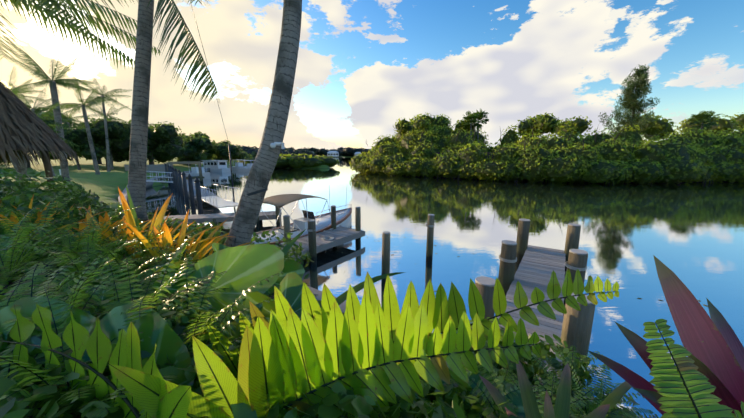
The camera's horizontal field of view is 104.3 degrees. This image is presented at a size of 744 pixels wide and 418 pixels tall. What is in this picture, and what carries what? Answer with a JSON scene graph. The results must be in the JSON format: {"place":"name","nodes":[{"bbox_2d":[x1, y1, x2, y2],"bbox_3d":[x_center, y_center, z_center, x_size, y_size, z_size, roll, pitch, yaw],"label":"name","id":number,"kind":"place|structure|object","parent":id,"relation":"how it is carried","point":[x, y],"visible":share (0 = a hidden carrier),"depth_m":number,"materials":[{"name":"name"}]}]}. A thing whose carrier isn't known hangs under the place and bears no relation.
{"place":"outdoors","nodes":[
{"label":"outdoors","id":0,"kind":"place"},
{"bbox_2d":[124,164,172,172],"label":"marina fence wall","id":1,"kind":"structure","parent":0,"point":[159,168],"depth_m":41.48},
{"bbox_2d":[155,161,203,183],"bbox_3d":[-25.511,-3.951,37.848,6.090,4.375,3.920,-7,13,-33],"label":"marina boatlift dock","id":2,"kind":"object","parent":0,"point":[200,177],"visible":0.4,"depth_m":37.24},
{"bbox_2d":[0,156,539,416],"bbox_3d":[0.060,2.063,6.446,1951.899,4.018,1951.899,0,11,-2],"label":"ground","id":3,"kind":"structure","parent":0,"point":[104,185],"depth_m":31.40,"materials":[{"name":"green plant"}]},
{"bbox_2d":[1,67,45,158],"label":"lawn palm","id":4,"kind":"object","parent":3,"relation":"on","point":[23,92],"depth_m":32.43,"materials":[{"name":"green plant"}]},
{"bbox_2d":[8,100,59,178],"bbox_3d":[-23.867,-4.304,18.565,5.350,5.340,4.811,0,11,-2],"label":"sabal palm","id":5,"kind":"object","parent":3,"relation":"on","point":[45,122],"depth_m":18.66,"materials":[{"name":"green plant"}]},
{"bbox_2d":[0,82,79,186],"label":"tiki hut","id":6,"kind":"object","parent":3,"relation":"on","point":[24,131],"visible":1,"depth_m":10.85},
{"bbox_2d":[8,83,76,175],"bbox_3d":[-29.544,-6.824,25.679,5.527,8.154,5.422,0,11,-2],"label":"lawn palm","id":7,"kind":"object","parent":3,"relation":"on","point":[37,110],"depth_m":25.39,"materials":[{"name":"green plant"}]},
{"bbox_2d":[8,43,93,180],"bbox_3d":[-22.596,-6.566,20.783,4.388,9.367,4.629,0,11,-2],"label":"sabal palm","id":8,"kind":"object","parent":3,"relation":"on","point":[64,83],"depth_m":20.46,"materials":[{"name":"green plant"}]},
{"bbox_2d":[16,101,85,179],"bbox_3d":[-19.930,-4.024,16.689,4.844,5.216,4.866,0,11,-2],"label":"sabal palm","id":9,"kind":"object","parent":3,"relation":"on","point":[47,110],"depth_m":17.01,"materials":[{"name":"green plant"}]},
{"bbox_2d":[27,107,76,167],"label":"oak tree","id":10,"kind":"object","parent":3,"relation":"on","point":[49,121],"depth_m":47.65,"materials":[{"name":"green plant"}]},
{"bbox_2d":[41,103,88,169],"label":"lawn palm","id":11,"kind":"object","parent":3,"relation":"on","point":[72,119],"depth_m":42.93,"materials":[{"name":"green plant"}]},
{"bbox_2d":[51,118,101,163],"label":"oak tree","id":12,"kind":"object","parent":3,"relation":"on","point":[77,153],"depth_m":63.38,"materials":[{"name":"green plant"}]},
{"bbox_2d":[46,75,113,174],"bbox_3d":[-30.015,-8.451,30.635,6.671,9.924,5.648,0,11,-2],"label":"sabal palm","id":13,"kind":"object","parent":3,"relation":"on","point":[86,103],"depth_m":30.43,"materials":[{"name":"green plant"}]},
{"bbox_2d":[0,0,160,69],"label":"palm frond","id":14,"kind":"object","parent":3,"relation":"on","point":[52,12],"visible":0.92,"depth_m":10.27,"materials":[{"name":"green plant"}]},
{"bbox_2d":[49,117,130,168],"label":"oak tree","id":15,"kind":"object","parent":3,"relation":"on","point":[119,135],"depth_m":41.73,"materials":[{"name":"green plant"}]},
{"bbox_2d":[77,95,127,168],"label":"sabal palm","id":16,"kind":"object","parent":3,"relation":"on","point":[108,113],"depth_m":43.79,"materials":[{"name":"green plant"}]},
{"bbox_2d":[74,77,131,171],"bbox_3d":[-34.338,-10.853,37.642,5.914,12.289,5.821,0,11,-2],"label":"lawn palm","id":17,"kind":"object","parent":3,"relation":"on","point":[104,94],"depth_m":37.45,"materials":[{"name":"green plant"}]},
{"bbox_2d":[0,187,252,266],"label":"bromeliad plants","id":18,"kind":"object","parent":3,"relation":"on","point":[205,247],"visible":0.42,"depth_m":4.16,"materials":[{"name":"orange plant"}]},
{"bbox_2d":[104,124,161,161],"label":"oak tree","id":19,"kind":"object","parent":3,"relation":"on","point":[147,157],"depth_m":53.06,"materials":[{"name":"green plant"}]},
{"bbox_2d":[104,120,186,164],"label":"oak tree","id":20,"kind":"object","parent":3,"relation":"on","point":[169,143],"depth_m":47.56,"materials":[{"name":"green plant"}]},
{"bbox_2d":[124,0,208,220],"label":"palm","id":21,"kind":"object","parent":3,"relation":"on","point":[139,132],"depth_m":6.31,"materials":[{"name":"grey plant"}]},
{"bbox_2d":[146,0,220,103],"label":"palm frond","id":22,"kind":"object","parent":21,"relation":"attached to","point":[192,44],"visible":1,"depth_m":5.72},
{"bbox_2d":[154,135,216,164],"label":"oak tree","id":23,"kind":"object","parent":3,"relation":"on","point":[196,146],"depth_m":62.29,"materials":[{"name":"green plant"}]},
{"bbox_2d":[164,163,213,213],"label":"dark marina piles","id":24,"kind":"object","parent":3,"relation":"on","point":[177,179],"visible":0.65,"depth_m":21.50,"materials":[{"name":"grey wood"}]},
{"bbox_2d":[146,171,181,182],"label":"white marina railings","id":25,"kind":"object","parent":24,"relation":"on","point":[159,176],"visible":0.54,"depth_m":29.75,"materials":[{"name":"paint"}]},
{"bbox_2d":[179,133,213,147],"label":"oak tree","id":26,"kind":"object","parent":3,"relation":"on","point":[189,136],"visible":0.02,"depth_m":71.72,"materials":[{"name":"green plant"}]},
{"bbox_2d":[194,131,210,140],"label":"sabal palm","id":27,"kind":"object","parent":3,"relation":"on","point":[198,133],"visible":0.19,"depth_m":72.86,"materials":[{"name":"green plant"}]},
{"bbox_2d":[39,186,405,321],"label":"strap leaf plants","id":28,"kind":"object","parent":3,"relation":"on","point":[341,298],"visible":0.19,"depth_m":3.54,"materials":[{"name":"plant"}]},
{"bbox_2d":[203,140,242,161],"bbox_3d":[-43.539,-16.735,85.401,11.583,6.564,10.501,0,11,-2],"label":"oak tree","id":29,"kind":"object","parent":3,"relation":"on","point":[220,150],"depth_m":82.55,"materials":[{"name":"green plant"}]},
{"bbox_2d":[229,150,248,160],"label":"oak tree","id":30,"kind":"object","parent":3,"relation":"on","point":[244,155],"depth_m":112.93,"materials":[{"name":"green plant"}]},
{"bbox_2d":[225,0,301,246],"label":"palm","id":31,"kind":"object","parent":3,"relation":"on","point":[242,228],"visible":0.77,"depth_m":4.67,"materials":[{"name":"grey plant"}]},
{"bbox_2d":[0,222,542,417],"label":"alocasia","id":32,"kind":"object","parent":3,"relation":"on","point":[245,267],"depth_m":2.37,"materials":[{"name":"green plant"}]},
{"bbox_2d":[237,153,339,168],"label":"mangrove bush","id":33,"kind":"object","parent":3,"relation":"on","point":[294,161],"visible":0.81,"depth_m":74.45,"materials":[{"name":"green plant"}]},
{"bbox_2d":[0,168,596,417],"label":"fern foliage","id":34,"kind":"object","parent":3,"relation":"on","point":[346,400],"visible":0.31,"depth_m":1.90,"materials":[{"name":"green plant"}]},
{"bbox_2d":[239,145,368,156],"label":"shore trees","id":35,"kind":"object","parent":3,"relation":"on","point":[345,151],"visible":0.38,"depth_m":374.51,"materials":[{"name":"green plant"}]},
{"bbox_2d":[0,268,618,417],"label":"fern","id":36,"kind":"object","parent":3,"relation":"on","point":[371,348],"visible":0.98,"depth_m":1.50,"materials":[{"name":"green plant"}]},
{"bbox_2d":[0,187,658,417],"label":"sword fern clumps","id":37,"kind":"object","parent":3,"relation":"on","point":[60,246],"visible":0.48,"depth_m":2.32,"materials":[{"name":"green plant"}]},
{"bbox_2d":[313,151,361,156],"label":"shore houses","id":38,"kind":"structure","parent":3,"relation":"on","point":[333,153],"depth_m":370.93,"materials":[{"name":"white paint"}]},
{"bbox_2d":[118,168,643,417],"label":"seawall","id":39,"kind":"object","parent":3,"relation":"on","point":[314,291],"visible":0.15,"depth_m":16.60,"materials":[{"name":"concrete"}]},
{"bbox_2d":[461,111,483,137],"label":"sabal palm","id":40,"kind":"object","parent":3,"relation":"on","point":[471,118],"depth_m":54.17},
{"bbox_2d":[473,109,488,142],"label":"sabal palm","id":41,"kind":"object","parent":3,"relation":"on","point":[482,116],"depth_m":56.82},
{"bbox_2d":[349,123,743,184],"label":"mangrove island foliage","id":42,"kind":"object","parent":3,"relation":"on","point":[694,156],"visible":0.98,"depth_m":39.47,"materials":[{"name":"green plant"}]},
{"bbox_2d":[393,111,743,139],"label":"trees","id":43,"kind":"object","parent":42,"relation":"on","point":[545,123],"visible":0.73,"depth_m":53.16,"materials":[{"name":"green plant"}]},
{"bbox_2d":[365,122,733,183],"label":"mangrove trees","id":44,"kind":"object","parent":3,"relation":"on","point":[492,155],"visible":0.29,"depth_m":43.40,"materials":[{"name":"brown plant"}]},
{"bbox_2d":[479,361,631,417],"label":"bromeliad plant","id":45,"kind":"object","parent":3,"relation":"on","point":[561,409],"visible":0.81,"depth_m":1.89,"materials":[{"name":"green plant"}]},
{"bbox_2d":[598,64,659,137],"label":"casuarina tree","id":46,"kind":"object","parent":3,"relation":"on","point":[629,98],"depth_m":46.06,"materials":[{"name":"green plant"}]},
{"bbox_2d":[585,255,743,417],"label":"red-leaved plant","id":47,"kind":"object","parent":3,"relation":"on","point":[712,344],"visible":0.58,"depth_m":1.82,"materials":[{"name":"plant"}]},
{"bbox_2d":[643,319,743,417],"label":"bright fern fronds","id":48,"kind":"object","parent":3,"relation":"on","point":[687,394],"visible":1,"depth_m":1.38,"materials":[{"name":"green plant"}]},
{"bbox_2d":[687,111,720,132],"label":"tree","id":49,"kind":"object","parent":3,"relation":"on","point":[702,117],"depth_m":49.05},
{"bbox_2d":[279,210,314,231],"bbox_3d":[-3.180,0.848,12.102,1.358,1.346,5.470,8,13,37],"label":"seat","id":50,"kind":"object","parent":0,"point":[311,215],"visible":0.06,"depth_m":12.40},
{"bbox_2d":[0,0,743,153],"label":"sky","id":51,"kind":"structure","parent":0,"point":[363,66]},
{"bbox_2d":[29,155,743,417],"bbox_3d":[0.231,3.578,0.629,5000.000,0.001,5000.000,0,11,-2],"label":"water","id":52,"kind":"structure","parent":0,"point":[690,236],"depth_m":13.86,"materials":[{"name":"blue liquid"}]},
{"bbox_2d":[185,162,210,178],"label":"boat","id":53,"kind":"object","parent":52,"relation":"on","point":[195,172],"visible":0.54,"depth_m":43.64,"materials":[{"name":"white paint"}]},
{"bbox_2d":[182,179,218,202],"bbox_3d":[-25.959,-3.896,39.108,1.600,0.500,44.000,-8,13,-37],"label":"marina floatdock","id":54,"kind":"object","parent":52,"relation":"on","point":[206,193],"visible":0.21,"depth_m":24.55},
{"bbox_2d":[190,0,234,197],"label":"sailboat mast","id":55,"kind":"object","parent":52,"relation":"in","point":[223,123],"visible":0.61,"depth_m":23.72,"materials":[{"name":"white metal"}]},
{"bbox_2d":[201,160,230,172],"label":"boat","id":56,"kind":"object","parent":52,"relation":"on","point":[218,168],"visible":0.73,"depth_m":59.29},
{"bbox_2d":[204,162,225,164],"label":"boat windows","id":57,"kind":"structure","parent":56,"relation":"attached to","point":[222,163],"depth_m":59.53,"materials":[{"name":"black glass"}]},
{"bbox_2d":[200,184,240,207],"bbox_3d":[-10.261,-0.981,18.945,1.232,1.369,8.021,-8,13,-37],"label":"boat","id":58,"kind":"object","parent":52,"relation":"on","point":[216,201],"visible":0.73,"depth_m":17.77,"materials":[{"name":"white plastic"}]},
{"bbox_2d":[232,161,246,169],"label":"boat","id":59,"kind":"object","parent":52,"relation":"on","point":[237,166],"visible":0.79,"depth_m":67.83,"materials":[{"name":"white paint"}]},
{"bbox_2d":[238,160,253,171],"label":"boat","id":60,"kind":"object","parent":52,"relation":"on","point":[248,168],"visible":0.44,"depth_m":61.14,"materials":[{"name":"white paint"}]},
{"bbox_2d":[252,208,351,244],"bbox_3d":[-2.828,1.001,12.600,1.900,1.220,5.850,8,13,37],"label":"boat","id":61,"kind":"object","parent":52,"relation":"on","point":[323,222],"visible":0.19,"depth_m":12.39,"materials":[{"name":"white plastic"}]},
{"bbox_2d":[261,188,351,241],"bbox_3d":[-2.690,-0.071,12.580,1.884,1.701,5.420,8,13,37],"label":"boat canopy frame","id":62,"kind":"object","parent":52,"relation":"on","point":[307,212],"visible":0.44,"depth_m":12.18,"materials":[{"name":"silver metal"}]},
{"bbox_2d":[263,194,324,207],"bbox_3d":[-3.243,-0.446,11.772,1.720,0.270,2.400,8,13,37],"label":"boat bimini canvas","id":63,"kind":"object","parent":62,"relation":"attached to","point":[281,200],"visible":0.9,"depth_m":11.17,"materials":[{"name":"fabric"}]},
{"bbox_2d":[168,206,594,369],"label":"dock pilings","id":64,"kind":"object","parent":52,"relation":"in","point":[576,328],"visible":0.27,"depth_m":7.25,"materials":[{"name":"brown wood"}]},
{"bbox_2d":[164,211,565,377],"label":"dock deck","id":65,"kind":"structure","parent":64,"relation":"attached to","point":[538,265],"depth_m":8.23,"materials":[{"name":"grey wood"}]},
{"bbox_2d":[259,207,586,270],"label":"dock ropes","id":66,"kind":"object","parent":64,"relation":"attached to","point":[515,260],"visible":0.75,"depth_m":7.11,"materials":[{"name":"fabric"}]},
{"bbox_2d":[283,205,593,305],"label":"dock pile caps","id":67,"kind":"object","parent":64,"relation":"on","point":[486,281],"visible":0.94,"depth_m":6.52,"materials":[{"name":"grey wood"}]},
{"bbox_2d":[316,237,707,402],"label":"floating leaves","id":68,"kind":"object","parent":52,"relation":"on","point":[630,399],"visible":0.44,"depth_m":7.31,"materials":[{"name":"green plant"}]},
{"bbox_3d":[-1.471,-6.237,4.454,6.483,4.476,6.986,0,11,-2],"label":"palm","id":69,"kind":"object","parent":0,"visible":0},
{"bbox_2d":[247,188,267,195],"bbox_3d":[-1.928,-0.277,4.802,0.380,0.150,0.380,0,11,-2],"label":"strap palm","id":70,"kind":"object","parent":69,"relation":"attached to","point":[256,192],"visible":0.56,"depth_m":4.64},
{"bbox_2d":[270,142,284,148],"bbox_3d":[-1.516,-1.018,4.639,0.226,0.108,0.089,-5,12,-24],"label":"security camera","id":71,"kind":"object","parent":69,"relation":"attached to","point":[273,145],"visible":1,"depth_m":4.62,"materials":[{"name":"white paint"}]}
]}

